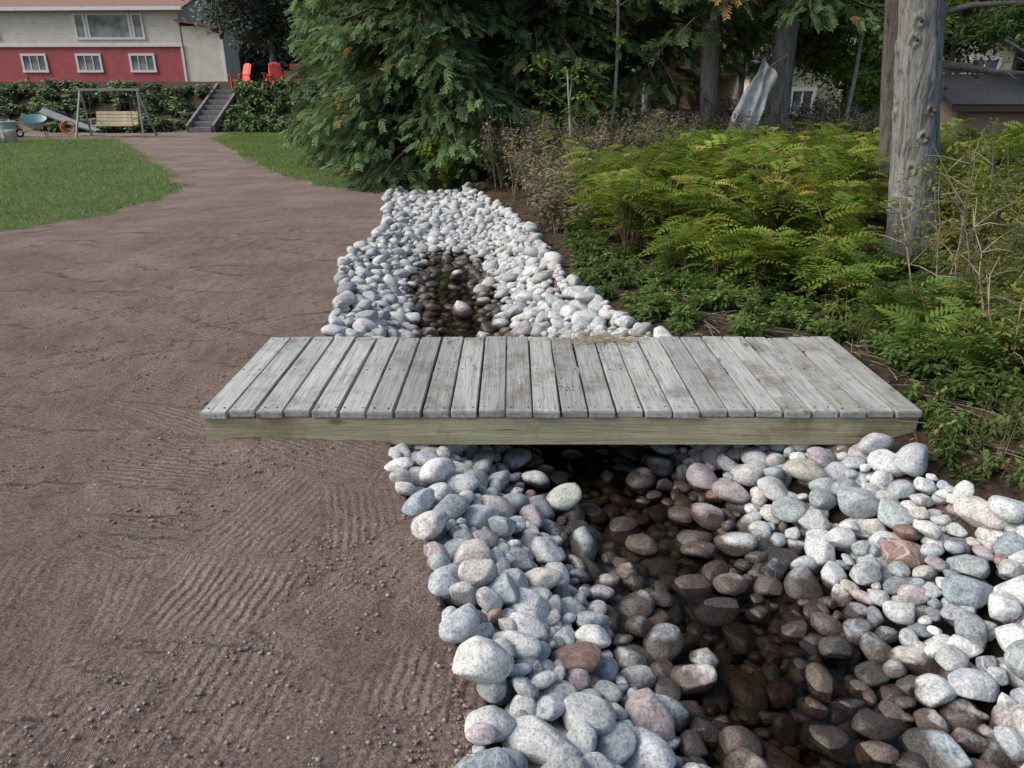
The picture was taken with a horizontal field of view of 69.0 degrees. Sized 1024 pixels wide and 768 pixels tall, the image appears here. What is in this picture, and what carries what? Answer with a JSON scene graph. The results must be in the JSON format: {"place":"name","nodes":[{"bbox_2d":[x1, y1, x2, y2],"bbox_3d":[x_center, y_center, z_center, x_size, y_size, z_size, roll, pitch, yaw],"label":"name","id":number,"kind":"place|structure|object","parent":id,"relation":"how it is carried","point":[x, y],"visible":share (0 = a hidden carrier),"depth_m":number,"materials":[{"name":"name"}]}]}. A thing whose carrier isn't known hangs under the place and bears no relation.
{"place":"outdoors","nodes":[
{"label":"outdoors","id":0,"kind":"place"},
{"bbox_2d":[0,35,1023,767],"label":"ground","id":1,"kind":"structure","parent":0,"point":[220,233],"depth_m":3.34,"materials":[{"name":"soil"}]},
{"bbox_2d":[0,121,16,136],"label":"planter pot","id":2,"kind":"object","parent":1,"relation":"on","point":[7,125],"visible":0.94,"depth_m":25.95,"materials":[{"name":"teal paint"}]},
{"bbox_2d":[0,130,18,142],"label":"tree stumps","id":3,"kind":"object","parent":1,"relation":"on","point":[10,135],"visible":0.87,"depth_m":23.55,"materials":[{"name":"wood"}]},
{"bbox_2d":[15,114,56,137],"bbox_3d":[-16.574,-8.966,25.893,1.309,0.765,0.632,-8,23,-19],"label":"wheelbarrow","id":4,"kind":"object","parent":1,"relation":"on","point":[33,121],"visible":0.92,"depth_m":25.89,"materials":[{"name":"teal paint"}]},
{"bbox_2d":[60,120,75,134],"bbox_3d":[-15.350,-8.886,25.803,0.483,0.473,0.294,0,22,0],"label":"hose coil","id":5,"kind":"object","parent":1,"relation":"on","point":[62,127],"visible":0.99,"depth_m":25.76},
{"bbox_2d":[39,108,100,132],"bbox_3d":[-15.851,-9.453,26.722,1.942,0.858,0.360,0,22,0],"label":"playground slide","id":6,"kind":"object","parent":1,"relation":"on","point":[53,115],"visible":0.93,"depth_m":26.66,"materials":[{"name":"plastic"}]},
{"bbox_2d":[0,77,212,132],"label":"hedge bank","id":7,"kind":"structure","parent":1,"relation":"on","point":[174,103],"depth_m":30.22,"materials":[{"name":"green plant"}]},
{"bbox_2d":[75,88,157,137],"bbox_3d":[-13.900,-9.434,25.954,2.329,1.599,1.263,-1,22,-4],"label":"porch swing","id":8,"kind":"object","parent":1,"relation":"on","point":[131,120],"visible":0.98,"depth_m":26.06,"materials":[{"name":"grey paint"}]},
{"bbox_2d":[0,47,241,81],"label":"wall","id":9,"kind":"structure","parent":1,"relation":"on","point":[62,64],"depth_m":46.26,"materials":[{"name":"red"}]},
{"bbox_2d":[23,56,45,69],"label":"basement window glass","id":10,"kind":"object","parent":9,"relation":"attached to","point":[34,63],"visible":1,"depth_m":46.36,"materials":[{"name":"glass"}]},
{"bbox_2d":[20,56,25,69],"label":"basement window side","id":11,"kind":"structure","parent":10,"relation":"attached to","point":[22,62],"depth_m":46.34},
{"bbox_2d":[20,54,45,55],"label":"basement window top","id":12,"kind":"structure","parent":10,"relation":"attached to","point":[32,54],"depth_m":46.15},
{"bbox_2d":[23,70,49,72],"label":"basement window sill","id":13,"kind":"structure","parent":10,"relation":"attached to","point":[36,71],"depth_m":46.49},
{"bbox_2d":[44,56,48,69],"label":"basement window side","id":14,"kind":"structure","parent":10,"relation":"attached to","point":[46,63],"depth_m":46.30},
{"bbox_2d":[77,56,100,69],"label":"basement window glass","id":15,"kind":"object","parent":9,"relation":"attached to","point":[89,63],"visible":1,"depth_m":46.20,"materials":[{"name":"glass"}]},
{"bbox_2d":[75,56,79,69],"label":"basement window side","id":16,"kind":"structure","parent":15,"relation":"attached to","point":[77,62],"depth_m":46.20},
{"bbox_2d":[74,53,100,55],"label":"basement window top","id":17,"kind":"structure","parent":15,"relation":"attached to","point":[87,54],"depth_m":45.97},
{"bbox_2d":[77,70,103,71],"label":"basement window sill","id":18,"kind":"structure","parent":15,"relation":"attached to","point":[90,70],"depth_m":46.30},
{"bbox_2d":[99,56,103,69],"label":"basement window side","id":19,"kind":"structure","parent":15,"relation":"attached to","point":[100,61],"depth_m":46.11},
{"bbox_2d":[0,9,239,51],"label":"wall","id":20,"kind":"structure","parent":9,"relation":"on","point":[54,27],"depth_m":45.49,"materials":[{"name":"white"}]},
{"bbox_2d":[74,15,85,36],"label":"side window glass","id":21,"kind":"object","parent":20,"relation":"attached to","point":[79,25],"visible":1,"depth_m":45.38,"materials":[{"name":"glass"}]},
{"bbox_2d":[76,37,88,39],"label":"side window sill","id":22,"kind":"structure","parent":20,"relation":"attached to","point":[81,38],"depth_m":45.58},
{"bbox_2d":[72,15,78,36],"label":"side window","id":23,"kind":"structure","parent":22,"relation":"on","point":[74,23],"depth_m":45.36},
{"bbox_2d":[81,15,87,36],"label":"side window","id":24,"kind":"structure","parent":22,"relation":"on","point":[84,25],"depth_m":45.32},
{"bbox_2d":[0,44,182,46],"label":"belt trim","id":25,"kind":"structure","parent":20,"relation":"attached to","point":[172,45],"depth_m":45.71,"materials":[{"name":"wood"}]},
{"bbox_2d":[0,0,194,9],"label":"roof slope","id":26,"kind":"structure","parent":20,"relation":"on","point":[35,3],"depth_m":45.31,"materials":[{"name":"brown"}]},
{"bbox_2d":[0,6,180,10],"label":"fascia","id":27,"kind":"structure","parent":26,"relation":"attached to","point":[94,8],"depth_m":44.39,"materials":[{"name":"wood"}]},
{"bbox_2d":[87,15,129,36],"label":"picture window glass","id":28,"kind":"object","parent":20,"relation":"attached to","point":[108,25],"visible":1,"depth_m":45.30,"materials":[{"name":"glass"}]},
{"bbox_2d":[85,15,90,36],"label":"picture window side","id":29,"kind":"structure","parent":28,"relation":"attached to","point":[87,24],"depth_m":45.30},
{"bbox_2d":[84,13,128,14],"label":"picture window top","id":30,"kind":"structure","parent":28,"relation":"attached to","point":[106,13],"depth_m":45.01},
{"bbox_2d":[88,37,132,39],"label":"picture window sill","id":31,"kind":"structure","parent":28,"relation":"attached to","point":[110,38],"depth_m":45.49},
{"bbox_2d":[126,15,132,36],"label":"picture window side","id":32,"kind":"structure","parent":28,"relation":"attached to","point":[129,25],"depth_m":45.20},
{"bbox_2d":[129,12,141,14],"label":"side window top","id":33,"kind":"structure","parent":20,"relation":"attached to","point":[136,13],"depth_m":44.92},
{"bbox_2d":[132,15,142,36],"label":"side window glass","id":34,"kind":"object","parent":20,"relation":"attached to","point":[137,25],"visible":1,"depth_m":45.21,"materials":[{"name":"glass"}]},
{"bbox_2d":[133,37,146,39],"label":"side window sill","id":35,"kind":"structure","parent":20,"relation":"attached to","point":[139,38],"depth_m":45.41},
{"bbox_2d":[130,15,135,36],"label":"side window","id":36,"kind":"structure","parent":35,"relation":"on","point":[132,25],"depth_m":45.17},
{"bbox_2d":[139,15,145,36],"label":"side window","id":37,"kind":"structure","parent":35,"relation":"on","point":[142,25],"depth_m":45.17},
{"bbox_2d":[183,0,220,14],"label":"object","id":38,"kind":"structure","parent":20,"relation":"on","point":[192,6],"depth_m":47.69,"materials":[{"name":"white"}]},
{"bbox_2d":[131,56,153,69],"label":"basement window glass","id":39,"kind":"object","parent":9,"relation":"attached to","point":[142,62],"visible":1,"depth_m":46.03,"materials":[{"name":"glass"}]},
{"bbox_2d":[128,56,132,69],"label":"basement window side","id":40,"kind":"structure","parent":39,"relation":"attached to","point":[131,65],"depth_m":46.02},
{"bbox_2d":[128,53,154,55],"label":"basement window top","id":41,"kind":"structure","parent":39,"relation":"attached to","point":[141,54],"depth_m":45.81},
{"bbox_2d":[130,70,157,71],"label":"basement window sill","id":42,"kind":"structure","parent":39,"relation":"attached to","point":[143,70],"depth_m":46.14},
{"bbox_2d":[152,56,156,69],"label":"basement window side","id":43,"kind":"structure","parent":39,"relation":"attached to","point":[154,63],"depth_m":45.96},
{"bbox_2d":[180,26,240,81],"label":"extension wall","id":44,"kind":"structure","parent":1,"relation":"on","point":[203,56],"depth_m":45.83,"materials":[{"name":"paint"}]},
{"bbox_2d":[180,47,187,81],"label":"corner trim","id":45,"kind":"structure","parent":44,"relation":"attached to","point":[184,65],"depth_m":45.89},
{"bbox_2d":[174,19,235,29],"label":"extension roof","id":46,"kind":"structure","parent":44,"relation":"on","point":[188,22],"depth_m":44.65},
{"bbox_2d":[219,31,227,81],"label":"extension corner","id":47,"kind":"object","parent":44,"relation":"attached to","point":[224,60],"visible":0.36,"depth_m":45.69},
{"bbox_2d":[185,83,240,131],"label":"garden steps","id":48,"kind":"structure","parent":1,"relation":"on","point":[205,117],"depth_m":29.74,"materials":[{"name":"stone"}]},
{"bbox_2d":[0,131,460,228],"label":"lawn grass","id":49,"kind":"structure","parent":1,"relation":"on","point":[244,138],"depth_m":16.35,"materials":[{"name":"plant"}]},
{"bbox_2d":[0,288,471,767],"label":"soil clods","id":50,"kind":"object","parent":1,"relation":"on","point":[409,758],"visible":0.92,"depth_m":2.44,"materials":[{"name":"soil"}]},
{"bbox_2d":[230,63,251,87],"bbox_3d":[-12.260,-13.987,33.886,0.840,1.108,0.900,15,26,32],"label":"adirondack chair","id":51,"kind":"object","parent":1,"relation":"on","point":[245,75],"visible":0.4,"depth_m":33.93,"materials":[{"name":"red paint"}]},
{"bbox_2d":[174,0,314,68],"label":"maple tree","id":52,"kind":"object","parent":1,"relation":"on","point":[246,18],"visible":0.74,"depth_m":40.49,"materials":[{"name":"green plant"}]},
{"bbox_2d":[261,62,282,81],"bbox_3d":[-11.400,-14.755,35.531,0.840,1.108,0.900,0,22,0],"label":"adirondack chair","id":53,"kind":"object","parent":1,"relation":"on","point":[270,63],"visible":0.3,"depth_m":35.65,"materials":[{"name":"red paint"}]},
{"bbox_2d":[219,76,330,132],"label":"hedge bank","id":54,"kind":"structure","parent":1,"relation":"on","point":[261,91],"depth_m":29.99,"materials":[{"name":"green plant"}]},
{"bbox_2d":[267,64,284,83],"bbox_3d":[-10.735,-14.096,34.169,0.840,1.108,0.900,-12,25,-28],"label":"adirondack chair","id":55,"kind":"object","parent":1,"relation":"on","point":[275,69],"visible":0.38,"depth_m":34.26,"materials":[{"name":"red paint"}]},
{"bbox_2d":[249,0,348,55],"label":"maple tree","id":56,"kind":"object","parent":1,"relation":"on","point":[284,21],"visible":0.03,"depth_m":37.70,"materials":[{"name":"green plant"}]},
{"bbox_2d":[282,0,373,147],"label":"cedar tree","id":57,"kind":"object","parent":1,"relation":"on","point":[315,67],"visible":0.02,"depth_m":21.81,"materials":[{"name":"green plant"}]},
{"bbox_2d":[279,0,420,168],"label":"cedar tree","id":58,"kind":"object","parent":1,"relation":"on","point":[349,8],"visible":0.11,"depth_m":16.44,"materials":[{"name":"green plant"}]},
{"bbox_2d":[296,0,550,193],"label":"cedar tree","id":59,"kind":"object","parent":1,"relation":"on","point":[447,57],"visible":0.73,"depth_m":12.93,"materials":[{"name":"green plant"}]},
{"bbox_2d":[404,111,554,188],"bbox_3d":[-0.530,-4.340,13.580,2.912,1.376,2.025,-5,23,-13],"label":"leafy shrub","id":60,"kind":"object","parent":1,"relation":"on","point":[430,153],"visible":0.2,"depth_m":13.02,"materials":[{"name":"green plant"}]},
{"bbox_2d":[410,0,650,176],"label":"cedar tree","id":61,"kind":"object","parent":1,"relation":"on","point":[554,41],"visible":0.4,"depth_m":13.61,"materials":[{"name":"green plant"}]},
{"bbox_2d":[199,336,922,444],"bbox_3d":[0.250,0.003,4.376,3.694,0.198,1.226,0,22,0],"label":"wooden footbridge","id":62,"kind":"object","parent":1,"relation":"on","point":[284,387],"visible":0.98,"depth_m":4.00,"materials":[{"name":"grey wood"}]},
{"bbox_2d":[537,320,653,348],"bbox_3d":[0.526,-0.325,4.822,0.743,0.107,0.449,0,22,0],"label":"grass tuft","id":63,"kind":"object","parent":62,"relation":"on","point":[621,340],"visible":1,"depth_m":4.79,"materials":[{"name":"beige plant"}]},
{"bbox_2d":[370,332,840,409],"bbox_3d":[0.528,-0.097,4.405,2.980,0.040,1.314,0,22,0],"label":"leaf debris","id":64,"kind":"object","parent":62,"relation":"on","point":[605,352],"visible":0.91,"depth_m":4.62,"materials":[{"name":"plant"}]},
{"bbox_2d":[514,54,640,156],"bbox_3d":[0.976,-4.110,11.903,1.959,2.122,1.891,0,22,0],"label":"sapling","id":65,"kind":"object","parent":1,"relation":"on","point":[568,76],"visible":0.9,"depth_m":11.73,"materials":[{"name":"green plant"}]},
{"bbox_2d":[569,0,668,132],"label":"sapling","id":66,"kind":"object","parent":1,"relation":"on","point":[617,34],"visible":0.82,"depth_m":13.38,"materials":[{"name":"green plant"}]},
{"bbox_2d":[238,0,1023,81],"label":"foliage","id":67,"kind":"object","parent":1,"relation":"on","point":[262,63],"depth_m":56.25,"materials":[{"name":"plant"}]},
{"bbox_2d":[254,22,1023,80],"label":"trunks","id":68,"kind":"object","parent":1,"relation":"on","point":[295,62],"depth_m":58.36,"materials":[{"name":"brown plant"}]},
{"bbox_2d":[631,7,647,128],"bbox_3d":[2.981,-9.209,16.619,2.242,7.397,2.555,0,22,0],"label":"sapling","id":69,"kind":"object","parent":1,"relation":"on","point":[636,107],"visible":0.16,"depth_m":17.72,"materials":[{"name":"brown plant"}]},
{"bbox_2d":[513,0,768,143],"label":"cedar tree","id":70,"kind":"object","parent":1,"relation":"on","point":[645,73],"visible":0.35,"depth_m":14.64,"materials":[{"name":"green plant"}]},
{"bbox_2d":[641,13,653,125],"bbox_3d":[3.756,-10.723,18.316,5.842,8.788,6.173,0,22,0],"label":"birch tree","id":71,"kind":"object","parent":1,"relation":"on","point":[644,99],"visible":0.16,"depth_m":19.57,"materials":[{"name":"grey plant"}]},
{"bbox_2d":[321,182,1023,767],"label":"river rocks","id":72,"kind":"object","parent":1,"relation":"on","point":[523,544],"visible":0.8,"depth_m":3.05,"materials":[{"name":"stone"}]},
{"bbox_2d":[474,87,879,233],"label":"dry weeds","id":73,"kind":"object","parent":1,"relation":"on","point":[538,174],"visible":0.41,"depth_m":12.32,"materials":[{"name":"brown plant"}]},
{"bbox_2d":[594,11,776,108],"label":"wall","id":74,"kind":"structure","parent":1,"relation":"on","point":[664,102],"depth_m":31.25,"materials":[{"name":"brown"}]},
{"bbox_2d":[682,80,688,110],"bbox_3d":[6.739,-11.092,28.987,0.160,1.800,0.160,-1,22,-4],"label":"deck post","id":75,"kind":"object","parent":1,"relation":"on","point":[685,94],"visible":0.14,"depth_m":28.87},
{"bbox_2d":[588,0,802,131],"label":"cedar tree","id":76,"kind":"object","parent":1,"relation":"on","point":[711,37],"visible":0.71,"depth_m":14.01,"materials":[{"name":"green plant"}]},
{"bbox_2d":[662,0,774,111],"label":"maple tree","id":77,"kind":"object","parent":1,"relation":"on","point":[739,90],"visible":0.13,"depth_m":21.95,"materials":[{"name":"green plant"}]},
{"bbox_2d":[473,180,1023,505],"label":"leaf litter","id":78,"kind":"object","parent":1,"relation":"on","point":[963,464],"visible":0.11,"depth_m":5.61,"materials":[{"name":"plant"}]},
{"bbox_2d":[539,117,1023,303],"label":"false spirea thicket","id":79,"kind":"object","parent":1,"relation":"on","point":[778,183],"visible":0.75,"depth_m":7.43,"materials":[{"name":"green plant"}]},
{"bbox_2d":[539,250,1023,563],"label":"fallen twigs","id":80,"kind":"object","parent":1,"relation":"on","point":[924,395],"visible":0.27,"depth_m":4.94,"materials":[{"name":"wood"}]},
{"bbox_2d":[719,45,846,119],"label":"house","id":81,"kind":"structure","parent":1,"relation":"on","point":[727,84],"depth_m":28.02,"materials":[{"name":"paint"}]},
{"bbox_2d":[630,69,730,75],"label":"deck","id":82,"kind":"structure","parent":81,"relation":"attached to","point":[697,71],"depth_m":28.45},
{"bbox_2d":[790,91,793,111],"bbox_3d":[10.455,-10.592,28.011,0.130,0.766,0.066,-2,22,-5],"label":"window side","id":83,"kind":"structure","parent":81,"relation":"in","point":[792,91],"depth_m":27.94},
{"bbox_2d":[791,91,812,112],"bbox_3d":[10.900,-10.619,28.077,0.860,0.860,0.030,-2,22,-5],"label":"window glass","id":84,"kind":"structure","parent":81,"relation":"in","point":[809,96],"depth_m":28.01,"materials":[{"name":"glass"}]},
{"bbox_2d":[792,87,816,90],"bbox_3d":[10.903,-11.025,27.881,1.030,0.130,0.070,-2,22,-5],"label":"window top","id":85,"kind":"structure","parent":81,"relation":"in","point":[793,88],"depth_m":27.84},
{"bbox_2d":[811,91,816,109],"bbox_3d":[11.351,-10.621,28.084,0.130,0.766,0.066,-2,22,-5],"label":"window side","id":86,"kind":"structure","parent":81,"relation":"in","point":[814,92],"depth_m":27.98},
{"bbox_2d":[684,0,884,133],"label":"cedar tree","id":87,"kind":"object","parent":1,"relation":"on","point":[786,21],"visible":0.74,"depth_m":13.52,"materials":[{"name":"grey plant"}]},
{"bbox_2d":[727,54,787,145],"bbox_3d":[4.467,-5.083,13.919,1.194,1.987,0.292,0,22,0],"label":"hanging tarp","id":88,"kind":"object","parent":87,"relation":"hanging from","point":[757,91],"visible":0.6,"depth_m":13.76,"materials":[{"name":"white fabric"}]},
{"bbox_2d":[563,222,1023,412],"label":"ground cover plants","id":89,"kind":"object","parent":1,"relation":"on","point":[652,301],"visible":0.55,"depth_m":5.76,"materials":[{"name":"green plant"}]},
{"bbox_2d":[828,1,883,127],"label":"sapling","id":90,"kind":"object","parent":1,"relation":"on","point":[853,83],"visible":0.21,"depth_m":14.57,"materials":[{"name":"brown plant"}]},
{"bbox_2d":[756,0,974,119],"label":"maple tree","id":91,"kind":"object","parent":1,"relation":"on","point":[823,51],"visible":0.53,"depth_m":15.07,"materials":[{"name":"green plant"}]},
{"bbox_2d":[873,0,898,221],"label":"cedar tree","id":92,"kind":"object","parent":1,"relation":"on","point":[890,32],"visible":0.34,"depth_m":8.96,"materials":[{"name":"brown plant"}]},
{"bbox_2d":[817,297,1023,485],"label":"wild grass","id":93,"kind":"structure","parent":1,"relation":"on","point":[864,322],"depth_m":3.94,"materials":[{"name":"green plant"}]},
{"bbox_2d":[839,52,1014,127],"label":"wall","id":94,"kind":"structure","parent":1,"relation":"on","point":[1006,66],"depth_m":35.31,"materials":[{"name":"beige"}]},
{"bbox_2d":[878,20,1015,52],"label":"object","id":95,"kind":"structure","parent":94,"relation":"on","point":[1005,48],"depth_m":35.06,"materials":[{"name":"beige"}]},
{"bbox_2d":[963,17,1023,57],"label":"roof slope","id":96,"kind":"structure","parent":95,"relation":"on","point":[1018,49],"depth_m":34.80,"materials":[{"name":"grey"}]},
{"bbox_2d":[970,60,997,73],"bbox_3d":[22.374,-14.857,35.402,1.460,1.060,0.030,-3,22,-7],"label":"window glass","id":97,"kind":"object","parent":94,"relation":"attached to","point":[992,64],"visible":0.36,"depth_m":35.30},
{"bbox_2d":[970,57,1002,59],"bbox_3d":[22.378,-15.356,35.169,1.630,0.130,0.070,-3,22,-7],"label":"top window","id":98,"kind":"structure","parent":97,"relation":"attached to","point":[986,58],"depth_m":35.14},
{"bbox_2d":[997,60,1001,69],"bbox_3d":[23.121,-14.884,35.470,0.130,0.966,0.066,-3,22,-7],"label":"side window","id":99,"kind":"structure","parent":97,"relation":"attached to","point":[999,64],"depth_m":35.33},
{"bbox_2d":[833,214,1023,386],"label":"fern shrub","id":100,"kind":"object","parent":1,"relation":"on","point":[940,323],"visible":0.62,"depth_m":4.61,"materials":[{"name":"green plant"}]},
{"bbox_2d":[855,118,1023,386],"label":"twiggy shrub","id":101,"kind":"object","parent":1,"relation":"on","point":[963,234],"visible":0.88,"depth_m":4.99,"materials":[{"name":"green plant"}]},
{"bbox_2d":[884,0,1023,257],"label":"pine tree","id":102,"kind":"object","parent":1,"relation":"on","point":[920,64],"visible":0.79,"depth_m":7.17,"materials":[{"name":"grey plant"}]},
{"bbox_2d":[889,378,1023,490],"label":"bridge edge weeds","id":103,"kind":"object","parent":1,"relation":"on","point":[945,425],"visible":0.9,"depth_m":3.69,"materials":[{"name":"green plant"}]},
{"bbox_2d":[940,74,1023,139],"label":"tan shed","id":104,"kind":"structure","parent":1,"relation":"on","point":[982,101],"depth_m":22.16,"materials":[{"name":"wood"}]},
{"bbox_2d":[943,0,1023,82],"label":"maple tree","id":105,"kind":"object","parent":1,"relation":"on","point":[983,29],"visible":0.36,"depth_m":22.78,"materials":[{"name":"green plant"}]},
{"bbox_2d":[953,126,1023,229],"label":"roadside shrub","id":106,"kind":"object","parent":1,"relation":"on","point":[979,134],"visible":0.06,"depth_m":13.94,"materials":[{"name":"green plant"}]},
{"bbox_2d":[1011,53,1018,70],"bbox_3d":[23.914,-13.811,36.018,0.160,3.980,0.100,-3,22,-7],"label":"trim post","id":107,"kind":"object","parent":1,"relation":"on","point":[1015,61],"depth_m":35.38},
{"bbox_3d":[17.686,-13.144,34.091,6.000,0.180,2.300,-3,22,-7],"label":"deck","id":108,"kind":"object","parent":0,"visible":0},
{"bbox_3d":[17.820,-13.247,32.872,0.060,0.920,0.060,-3,22,-7],"label":"baluster","id":109,"kind":"object","parent":108,"relation":"on","visible":0},
{"bbox_2d":[879,70,970,72],"bbox_3d":[17.840,-13.712,32.689,6.100,0.100,0.100,-3,22,-7],"label":"handrail","id":110,"kind":"object","parent":109,"relation":"on","point":[953,71],"depth_m":32.88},
{"bbox_3d":[-9.800,-13.884,34.189,0.590,0.290,0.400,0,22,0],"label":"block","id":111,"kind":"object","parent":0,"visible":0},
{"bbox_2d":[283,71,296,77],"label":"block","id":112,"kind":"structure","parent":111,"relation":"on","point":[285,72],"depth_m":33.90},
{"bbox_2d":[289,64,301,70],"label":"block","id":113,"kind":"structure","parent":112,"relation":"on","point":[292,67],"depth_m":33.77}
]}

